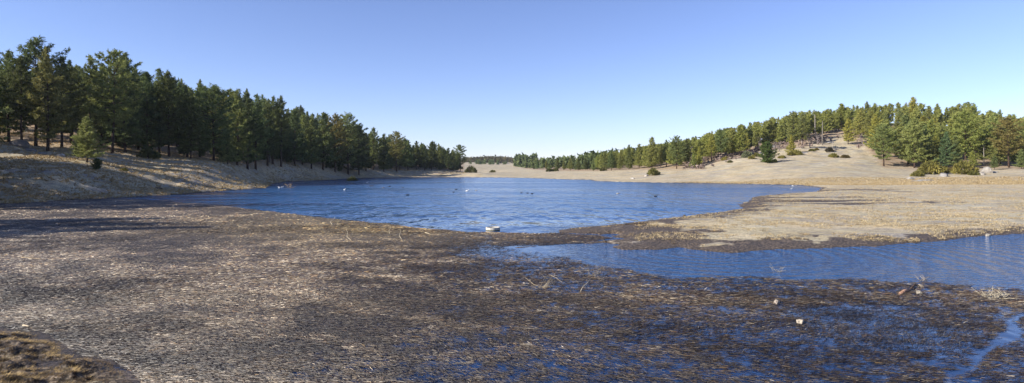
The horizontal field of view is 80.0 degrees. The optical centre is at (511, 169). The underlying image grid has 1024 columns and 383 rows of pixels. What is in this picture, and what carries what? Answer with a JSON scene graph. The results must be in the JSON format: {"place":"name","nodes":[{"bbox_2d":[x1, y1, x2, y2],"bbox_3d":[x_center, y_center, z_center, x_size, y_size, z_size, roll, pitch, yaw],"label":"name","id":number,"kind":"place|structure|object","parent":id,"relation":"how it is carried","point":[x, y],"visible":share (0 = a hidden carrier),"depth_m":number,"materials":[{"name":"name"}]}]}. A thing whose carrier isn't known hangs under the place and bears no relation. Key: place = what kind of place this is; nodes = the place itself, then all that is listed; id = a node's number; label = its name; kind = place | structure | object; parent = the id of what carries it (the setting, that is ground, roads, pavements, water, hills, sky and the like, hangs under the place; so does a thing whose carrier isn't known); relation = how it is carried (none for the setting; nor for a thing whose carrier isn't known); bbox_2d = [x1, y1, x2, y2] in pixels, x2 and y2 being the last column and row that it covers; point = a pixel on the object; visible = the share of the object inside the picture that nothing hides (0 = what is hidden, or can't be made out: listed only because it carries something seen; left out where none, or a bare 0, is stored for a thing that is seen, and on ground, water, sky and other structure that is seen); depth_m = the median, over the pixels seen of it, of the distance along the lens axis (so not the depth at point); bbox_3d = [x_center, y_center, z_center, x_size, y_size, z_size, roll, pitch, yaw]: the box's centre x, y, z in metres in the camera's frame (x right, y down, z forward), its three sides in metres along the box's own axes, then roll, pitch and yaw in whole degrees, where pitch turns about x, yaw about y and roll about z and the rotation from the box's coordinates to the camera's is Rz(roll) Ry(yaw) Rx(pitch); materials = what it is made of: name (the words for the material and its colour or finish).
{"place":"outdoors","nodes":[
{"label":"outdoors","id":0,"kind":"place"},
{"bbox_2d":[0,177,1023,382],"bbox_3d":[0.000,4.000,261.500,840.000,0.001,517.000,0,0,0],"label":"water","id":1,"kind":"structure","parent":0,"point":[556,205],"depth_m":25.93,"materials":[{"name":"blue liquid"}]},
{"bbox_2d":[0,198,1023,382],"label":"reed mat","id":2,"kind":"object","parent":1,"relation":"on","point":[151,252],"visible":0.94,"depth_m":23.56,"materials":[{"name":"brown plant"}]},
{"bbox_2d":[0,199,1023,382],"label":"reed stems","id":3,"kind":"object","parent":2,"relation":"on","point":[16,298],"visible":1,"depth_m":16.79,"materials":[{"name":"brown plant"}]},
{"bbox_2d":[973,287,1018,300],"bbox_3d":[14.897,3.808,18.835,0.985,0.399,0.703,0,0,7],"label":"tumbleweed","id":4,"kind":"object","parent":2,"relation":"on","point":[996,296],"visible":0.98,"depth_m":18.82,"materials":[{"name":"beige plant"}]},
{"bbox_2d":[0,119,1023,382],"bbox_3d":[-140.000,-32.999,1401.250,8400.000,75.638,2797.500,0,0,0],"label":"ground","id":5,"kind":"structure","parent":0,"point":[816,165],"depth_m":89.94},
{"bbox_2d":[0,49,27,141],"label":"pine tree","id":6,"kind":"object","parent":5,"relation":"on","point":[7,120],"visible":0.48,"depth_m":127.53,"materials":[{"name":"green plant"}]},
{"bbox_2d":[0,55,37,139],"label":"pine tree","id":7,"kind":"object","parent":5,"relation":"on","point":[22,77],"visible":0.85,"depth_m":120.31,"materials":[{"name":"green plant"}]},
{"bbox_2d":[8,140,29,148],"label":"boulder","id":8,"kind":"object","parent":5,"relation":"on","point":[24,144],"visible":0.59,"depth_m":118.43,"materials":[{"name":"stone"}]},
{"bbox_2d":[0,34,70,145],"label":"pine tree","id":9,"kind":"object","parent":5,"relation":"on","point":[29,56],"visible":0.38,"depth_m":129.69,"materials":[{"name":"green plant"}]},
{"bbox_2d":[15,46,73,151],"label":"pine tree","id":10,"kind":"object","parent":5,"relation":"on","point":[52,77],"visible":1,"depth_m":121.47,"materials":[{"name":"green plant"}]},
{"bbox_2d":[0,330,130,382],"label":"grass","id":11,"kind":"structure","parent":5,"relation":"on","point":[41,373],"depth_m":12.03,"materials":[{"name":"brown plant"}]},
{"bbox_2d":[45,55,87,146],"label":"pine tree","id":12,"kind":"object","parent":5,"relation":"on","point":[62,70],"visible":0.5,"depth_m":132.75,"materials":[{"name":"green plant"}]},
{"bbox_2d":[57,65,91,142],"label":"pine tree","id":13,"kind":"object","parent":5,"relation":"on","point":[73,74],"visible":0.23,"depth_m":142.25,"materials":[{"name":"green plant"}]},
{"bbox_2d":[65,131,84,159],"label":"pine tree","id":14,"kind":"object","parent":5,"relation":"on","point":[75,145],"visible":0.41,"depth_m":108.43,"materials":[{"name":"green plant"}]},
{"bbox_2d":[66,66,91,137],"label":"pine tree","id":15,"kind":"object","parent":5,"relation":"on","point":[75,71],"visible":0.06,"depth_m":153.50,"materials":[{"name":"green plant"}]},
{"bbox_2d":[70,116,111,161],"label":"pine tree","id":16,"kind":"object","parent":5,"relation":"on","point":[88,147],"visible":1,"depth_m":107.41,"materials":[{"name":"green plant"}]},
{"bbox_2d":[77,56,104,121],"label":"pine tree","id":17,"kind":"object","parent":5,"relation":"on","point":[88,79],"visible":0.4,"depth_m":145.47,"materials":[{"name":"green plant"}]},
{"bbox_2d":[90,157,102,168],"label":"shrub","id":18,"kind":"object","parent":5,"relation":"on","point":[96,162],"visible":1,"depth_m":99.78,"materials":[{"name":"green plant"}]},
{"bbox_2d":[88,62,115,145],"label":"pine tree","id":19,"kind":"object","parent":5,"relation":"on","point":[100,133],"visible":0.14,"depth_m":149.50,"materials":[{"name":"green plant"}]},
{"bbox_2d":[80,48,149,152],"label":"pine tree","id":20,"kind":"object","parent":5,"relation":"on","point":[114,59],"visible":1,"depth_m":138.25,"materials":[{"name":"green plant"}]},
{"bbox_2d":[89,57,152,152],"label":"pine tree","id":21,"kind":"object","parent":5,"relation":"on","point":[132,124],"visible":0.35,"depth_m":144.91,"materials":[{"name":"green plant"}]},
{"bbox_2d":[121,70,176,148],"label":"pine tree","id":22,"kind":"object","parent":5,"relation":"on","point":[148,87],"visible":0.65,"depth_m":152.14,"materials":[{"name":"green plant"}]},
{"bbox_2d":[136,146,161,158],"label":"shrub","id":23,"kind":"object","parent":5,"relation":"on","point":[148,152],"visible":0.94,"depth_m":140.11,"materials":[{"name":"green plant"}]},
{"bbox_2d":[141,68,182,152],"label":"pine tree","id":24,"kind":"object","parent":5,"relation":"on","point":[158,74],"visible":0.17,"depth_m":157.08,"materials":[{"name":"green plant"}]},
{"bbox_2d":[0,119,328,202],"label":"bank grass","id":25,"kind":"structure","parent":5,"relation":"on","point":[28,194],"depth_m":106.48,"materials":[{"name":"beige plant"}]},
{"bbox_2d":[147,71,186,156],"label":"pine tree","id":26,"kind":"object","parent":5,"relation":"on","point":[172,103],"visible":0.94,"depth_m":153.84,"materials":[{"name":"green plant"}]},
{"bbox_2d":[177,86,196,157],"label":"pine tree","id":27,"kind":"object","parent":5,"relation":"on","point":[185,89],"visible":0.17,"depth_m":159.93,"materials":[{"name":"green plant"}]},
{"bbox_2d":[170,96,214,158],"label":"pine tree","id":28,"kind":"object","parent":5,"relation":"on","point":[191,125],"visible":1,"depth_m":154.35,"materials":[{"name":"green plant"}]},
{"bbox_2d":[192,83,208,156],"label":"pine tree","id":29,"kind":"object","parent":5,"relation":"on","point":[197,92],"visible":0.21,"depth_m":165.84,"materials":[{"name":"green plant"}]},
{"bbox_2d":[180,82,241,160],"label":"pine tree","id":30,"kind":"object","parent":5,"relation":"on","point":[213,108],"visible":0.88,"depth_m":161.24,"materials":[{"name":"green plant"}]},
{"bbox_2d":[196,86,233,135],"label":"pine tree","id":31,"kind":"object","parent":5,"relation":"on","point":[231,94],"visible":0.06,"depth_m":188.58,"materials":[{"name":"green plant"}]},
{"bbox_2d":[216,125,239,164],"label":"pine tree","id":32,"kind":"object","parent":5,"relation":"on","point":[229,147],"visible":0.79,"depth_m":165.48,"materials":[{"name":"green plant"}]},
{"bbox_2d":[219,88,257,165],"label":"pine tree","id":33,"kind":"object","parent":5,"relation":"on","point":[239,113],"visible":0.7,"depth_m":174.74,"materials":[{"name":"green plant"}]},
{"bbox_2d":[30,70,451,166],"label":"forest depth","id":34,"kind":"object","parent":5,"relation":"on","point":[229,92],"visible":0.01,"depth_m":268.80,"materials":[{"name":"green plant"}]},
{"bbox_2d":[239,97,264,169],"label":"pine tree","id":35,"kind":"object","parent":5,"relation":"on","point":[247,114],"visible":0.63,"depth_m":181.03,"materials":[{"name":"green plant"}]},
{"bbox_2d":[243,92,274,169],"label":"pine tree","id":36,"kind":"object","parent":5,"relation":"on","point":[260,144],"visible":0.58,"depth_m":191.21,"materials":[{"name":"green plant"}]},
{"bbox_2d":[254,104,283,166],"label":"pine tree","id":37,"kind":"object","parent":5,"relation":"on","point":[271,124],"visible":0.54,"depth_m":205.94,"materials":[{"name":"green plant"}]},
{"bbox_2d":[86,121,462,170],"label":"forest understory","id":38,"kind":"object","parent":5,"relation":"on","point":[329,164],"visible":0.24,"depth_m":225.10,"materials":[{"name":"green plant"}]},
{"bbox_2d":[262,96,289,163],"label":"pine tree","id":39,"kind":"object","parent":5,"relation":"on","point":[273,104],"visible":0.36,"depth_m":213.91,"materials":[{"name":"green plant"}]},
{"bbox_2d":[271,96,294,166],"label":"pine tree","id":40,"kind":"object","parent":5,"relation":"on","point":[281,103],"visible":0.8,"depth_m":215.84,"materials":[{"name":"green plant"}]},
{"bbox_2d":[282,110,314,165],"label":"pine tree","id":41,"kind":"object","parent":5,"relation":"on","point":[299,145],"visible":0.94,"depth_m":230.89,"materials":[{"name":"green plant"}]},
{"bbox_2d":[295,115,314,164],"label":"pine tree","id":42,"kind":"object","parent":5,"relation":"on","point":[303,123],"visible":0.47,"depth_m":241.33,"materials":[{"name":"green plant"}]},
{"bbox_2d":[303,116,323,168],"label":"pine tree","id":43,"kind":"object","parent":5,"relation":"on","point":[312,139],"visible":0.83,"depth_m":241.83,"materials":[{"name":"green plant"}]},
{"bbox_2d":[310,112,342,169],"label":"pine tree","id":44,"kind":"object","parent":5,"relation":"on","point":[329,139],"visible":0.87,"depth_m":253.09,"materials":[{"name":"green plant"}]},
{"bbox_2d":[316,112,353,172],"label":"pine tree","id":45,"kind":"object","parent":5,"relation":"on","point":[338,126],"visible":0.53,"depth_m":264.65,"materials":[{"name":"green plant"}]},
{"bbox_2d":[333,111,370,174],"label":"pine tree","id":46,"kind":"object","parent":5,"relation":"on","point":[346,122],"visible":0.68,"depth_m":278.75,"materials":[{"name":"green plant"}]},
{"bbox_2d":[342,126,371,174],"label":"pine tree","id":47,"kind":"object","parent":5,"relation":"on","point":[360,160],"visible":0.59,"depth_m":283.45,"materials":[{"name":"green plant"}]},
{"bbox_2d":[266,156,463,185],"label":"shore grass","id":48,"kind":"structure","parent":5,"relation":"on","point":[273,180],"depth_m":241.79,"materials":[{"name":"brown plant"}]},
{"bbox_2d":[355,133,376,170],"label":"pine tree","id":49,"kind":"object","parent":5,"relation":"on","point":[369,159],"visible":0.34,"depth_m":295.13,"materials":[{"name":"green plant"}]},
{"bbox_2d":[367,127,383,169],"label":"pine tree","id":50,"kind":"object","parent":5,"relation":"on","point":[374,139],"visible":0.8,"depth_m":307.04,"materials":[{"name":"green plant"}]},
{"bbox_2d":[376,133,393,171],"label":"pine tree","id":51,"kind":"object","parent":5,"relation":"on","point":[384,161],"visible":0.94,"depth_m":311.11,"materials":[{"name":"green plant"}]},
{"bbox_2d":[386,131,405,171],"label":"pine tree","id":52,"kind":"object","parent":5,"relation":"on","point":[395,135],"visible":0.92,"depth_m":328.90,"materials":[{"name":"green plant"}]},
{"bbox_2d":[398,141,416,169],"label":"pine tree","id":53,"kind":"object","parent":5,"relation":"on","point":[409,161],"visible":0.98,"depth_m":344.31,"materials":[{"name":"green plant"}]},
{"bbox_2d":[411,141,425,168],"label":"pine tree","id":54,"kind":"object","parent":5,"relation":"on","point":[416,153],"visible":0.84,"depth_m":357.69,"materials":[{"name":"green plant"}]},
{"bbox_2d":[419,145,428,169],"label":"pine tree","id":55,"kind":"object","parent":5,"relation":"on","point":[424,157],"visible":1,"depth_m":357.85,"materials":[{"name":"green plant"}]},
{"bbox_2d":[427,141,438,169],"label":"pine tree","id":56,"kind":"object","parent":5,"relation":"on","point":[431,152],"visible":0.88,"depth_m":368.75,"materials":[{"name":"green plant"}]},
{"bbox_2d":[443,148,454,167],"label":"pine tree","id":57,"kind":"object","parent":5,"relation":"on","point":[449,159],"visible":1,"depth_m":380.82,"materials":[{"name":"green plant"}]},
{"bbox_2d":[453,144,466,171],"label":"pine tree","id":58,"kind":"object","parent":5,"relation":"on","point":[457,160],"visible":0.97,"depth_m":399.13,"materials":[{"name":"green plant"}]},
{"bbox_2d":[463,155,554,163],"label":"distant brush","id":59,"kind":"object","parent":5,"relation":"on","point":[499,158],"visible":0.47,"depth_m":1324.12,"materials":[{"name":"green plant"}]},
{"bbox_2d":[469,136,704,169],"bbox_3d":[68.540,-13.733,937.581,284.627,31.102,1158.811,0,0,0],"label":"distant pines","id":60,"kind":"object","parent":5,"relation":"on","point":[524,161],"visible":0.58,"depth_m":541.00,"materials":[{"name":"green plant"}]},
{"bbox_2d":[604,150,617,170],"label":"pine tree","id":61,"kind":"object","parent":5,"relation":"on","point":[610,161],"visible":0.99,"depth_m":309.83,"materials":[{"name":"green plant"}]},
{"bbox_2d":[623,144,633,168],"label":"pine tree","id":62,"kind":"object","parent":5,"relation":"on","point":[628,159],"visible":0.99,"depth_m":299.56,"materials":[{"name":"green plant"}]},
{"bbox_2d":[633,144,643,168],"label":"pine tree","id":63,"kind":"object","parent":5,"relation":"on","point":[638,154],"visible":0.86,"depth_m":295.44,"materials":[{"name":"green plant"}]},
{"bbox_2d":[640,137,659,168],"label":"pine tree","id":64,"kind":"object","parent":5,"relation":"on","point":[651,162],"visible":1,"depth_m":275.15,"materials":[{"name":"green plant"}]},
{"bbox_2d":[666,135,689,168],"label":"pine tree","id":65,"kind":"object","parent":5,"relation":"on","point":[676,142],"visible":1,"depth_m":255.16,"materials":[{"name":"green plant"}]},
{"bbox_2d":[680,138,693,163],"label":"pine tree","id":66,"kind":"object","parent":5,"relation":"on","point":[687,158],"visible":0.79,"depth_m":261.78,"materials":[{"name":"green plant"}]},
{"bbox_2d":[698,134,712,155],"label":"pine tree","id":67,"kind":"object","parent":5,"relation":"on","point":[705,139],"visible":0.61,"depth_m":272.35,"materials":[{"name":"green plant"}]},
{"bbox_2d":[705,131,717,161],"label":"pine tree","id":68,"kind":"object","parent":5,"relation":"on","point":[713,142],"visible":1,"depth_m":261.84,"materials":[{"name":"green plant"}]},
{"bbox_2d":[713,128,731,154],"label":"pine tree","id":69,"kind":"object","parent":5,"relation":"on","point":[719,133],"visible":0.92,"depth_m":269.35,"materials":[{"name":"green plant"}]},
{"bbox_2d":[726,127,735,152],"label":"pine tree","id":70,"kind":"object","parent":5,"relation":"on","point":[731,133],"visible":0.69,"depth_m":275.66,"materials":[{"name":"green plant"}]},
{"bbox_2d":[731,125,750,152],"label":"pine tree","id":71,"kind":"object","parent":5,"relation":"on","point":[739,140],"visible":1,"depth_m":269.21,"materials":[{"name":"green plant"}]},
{"bbox_2d":[757,141,779,162],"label":"pine tree","id":72,"kind":"object","parent":5,"relation":"on","point":[766,150],"visible":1,"depth_m":234.96,"materials":[{"name":"green plant"}]},
{"bbox_2d":[766,120,777,143],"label":"pine tree","id":73,"kind":"object","parent":5,"relation":"on","point":[772,128],"visible":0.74,"depth_m":313.64,"materials":[{"name":"green plant"}]},
{"bbox_2d":[683,129,861,168],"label":"hillside brush","id":74,"kind":"object","parent":5,"relation":"on","point":[719,156],"visible":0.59,"depth_m":282.82,"materials":[{"name":"plant"}]},
{"bbox_2d":[784,135,795,152],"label":"pine tree","id":75,"kind":"object","parent":5,"relation":"on","point":[791,145],"visible":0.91,"depth_m":261.75,"materials":[{"name":"green plant"}]},
{"bbox_2d":[779,111,804,149],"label":"pine tree","id":76,"kind":"object","parent":5,"relation":"on","point":[793,120],"visible":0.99,"depth_m":274.50,"materials":[{"name":"green plant"}]},
{"bbox_2d":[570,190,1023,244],"bbox_3d":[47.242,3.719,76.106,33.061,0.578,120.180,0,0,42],"label":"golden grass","id":77,"kind":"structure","parent":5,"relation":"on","point":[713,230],"depth_m":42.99,"materials":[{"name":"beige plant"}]},
{"bbox_2d":[797,113,810,144],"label":"pine tree","id":78,"kind":"object","parent":5,"relation":"on","point":[803,130],"visible":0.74,"depth_m":299.03,"materials":[{"name":"green plant"}]},
{"bbox_2d":[596,102,1021,168],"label":"forest","id":79,"kind":"object","parent":5,"relation":"on","point":[827,116],"visible":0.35,"depth_m":323.32,"materials":[{"name":"green plant"}]},
{"bbox_2d":[809,109,817,133],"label":"pine tree","id":80,"kind":"object","parent":5,"relation":"on","point":[814,113],"visible":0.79,"depth_m":336.62,"materials":[{"name":"green plant"}]},
{"bbox_2d":[634,185,1023,241],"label":"dry grass","id":81,"kind":"structure","parent":5,"relation":"on","point":[875,217],"depth_m":46.70,"materials":[{"name":"beige plant"}]},
{"bbox_2d":[834,103,845,128],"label":"pine tree","id":82,"kind":"object","parent":5,"relation":"on","point":[840,109],"visible":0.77,"depth_m":347.94,"materials":[{"name":"green plant"}]},
{"bbox_2d":[673,176,1023,185],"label":"tall straw","id":83,"kind":"object","parent":5,"relation":"on","point":[962,182],"visible":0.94,"depth_m":165.37,"materials":[{"name":"beige plant"}]},
{"bbox_2d":[842,118,858,143],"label":"pine tree","id":84,"kind":"object","parent":5,"relation":"on","point":[849,137],"visible":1,"depth_m":291.33,"materials":[{"name":"green plant"}]},
{"bbox_2d":[852,107,869,136],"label":"pine tree","id":85,"kind":"object","parent":5,"relation":"on","point":[860,117],"visible":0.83,"depth_m":307.14,"materials":[{"name":"green plant"}]},
{"bbox_2d":[861,109,876,136],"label":"pine tree","id":86,"kind":"object","parent":5,"relation":"on","point":[870,115],"visible":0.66,"depth_m":295.91,"materials":[{"name":"green plant"}]},
{"bbox_2d":[862,114,882,148],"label":"pine tree","id":87,"kind":"object","parent":5,"relation":"on","point":[874,122],"visible":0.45,"depth_m":265.71,"materials":[{"name":"green plant"}]},
{"bbox_2d":[863,122,903,165],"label":"pine tree","id":88,"kind":"object","parent":5,"relation":"on","point":[883,144],"visible":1,"depth_m":225.32,"materials":[{"name":"green plant"}]},
{"bbox_2d":[895,130,913,164],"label":"pine tree","id":89,"kind":"object","parent":5,"relation":"on","point":[899,141],"visible":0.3,"depth_m":229.37,"materials":[{"name":"green plant"}]},
{"bbox_2d":[898,117,938,167],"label":"pine tree","id":90,"kind":"object","parent":5,"relation":"on","point":[914,136],"visible":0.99,"depth_m":221.13,"materials":[{"name":"green plant"}]},
{"bbox_2d":[914,124,939,161],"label":"pine tree","id":91,"kind":"object","parent":5,"relation":"on","point":[926,131],"visible":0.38,"depth_m":225.24,"materials":[{"name":"green plant"}]},
{"bbox_2d":[917,160,946,173],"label":"shrub","id":92,"kind":"object","parent":5,"relation":"on","point":[926,167],"visible":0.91,"depth_m":194.76,"materials":[{"name":"green plant"}]},
{"bbox_2d":[927,145,939,164],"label":"pine tree","id":93,"kind":"object","parent":5,"relation":"on","point":[934,154],"visible":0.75,"depth_m":220.66,"materials":[{"name":"green plant"}]},
{"bbox_2d":[923,119,944,153],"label":"pine tree","id":94,"kind":"object","parent":5,"relation":"on","point":[931,125],"visible":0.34,"depth_m":240.75,"materials":[{"name":"green plant"}]},
{"bbox_2d":[935,131,958,166],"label":"pine tree","id":95,"kind":"object","parent":5,"relation":"on","point":[943,155],"visible":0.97,"depth_m":218.54,"materials":[{"name":"green plant"}]},
{"bbox_2d":[943,135,964,165],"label":"pine tree","id":96,"kind":"object","parent":5,"relation":"on","point":[957,150],"visible":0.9,"depth_m":217.34,"materials":[{"name":"green plant"}]},
{"bbox_2d":[951,160,979,174],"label":"shrub","id":97,"kind":"object","parent":5,"relation":"on","point":[966,166],"visible":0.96,"depth_m":191.61,"materials":[{"name":"green plant"}]},
{"bbox_2d":[943,109,993,160],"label":"pine tree","id":98,"kind":"object","parent":5,"relation":"on","point":[965,126],"visible":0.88,"depth_m":224.65,"materials":[{"name":"green plant"}]},
{"bbox_2d":[967,150,980,165],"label":"pine tree","id":99,"kind":"object","parent":5,"relation":"on","point":[972,157],"visible":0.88,"depth_m":215.66,"materials":[{"name":"green plant"}]},
{"bbox_2d":[977,112,1009,157],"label":"pine tree","id":100,"kind":"object","parent":5,"relation":"on","point":[993,118],"visible":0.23,"depth_m":226.42,"materials":[{"name":"green plant"}]},
{"bbox_2d":[976,123,1012,165],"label":"pine tree","id":101,"kind":"object","parent":5,"relation":"on","point":[998,155],"visible":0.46,"depth_m":220.28,"materials":[{"name":"green plant"}]},
{"bbox_2d":[985,117,1023,167],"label":"pine tree","id":102,"kind":"object","parent":5,"relation":"on","point":[1008,123],"visible":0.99,"depth_m":213.48,"materials":[{"name":"green plant"}]},
{"bbox_2d":[1011,149,1023,168],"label":"pine tree","id":103,"kind":"object","parent":5,"relation":"on","point":[1020,161],"visible":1,"depth_m":207.90,"materials":[{"name":"green plant"}]},
{"bbox_2d":[0,0,1023,159],"label":"sky","id":104,"kind":"structure","parent":0,"point":[546,78],"materials":[{"name":"blue"}]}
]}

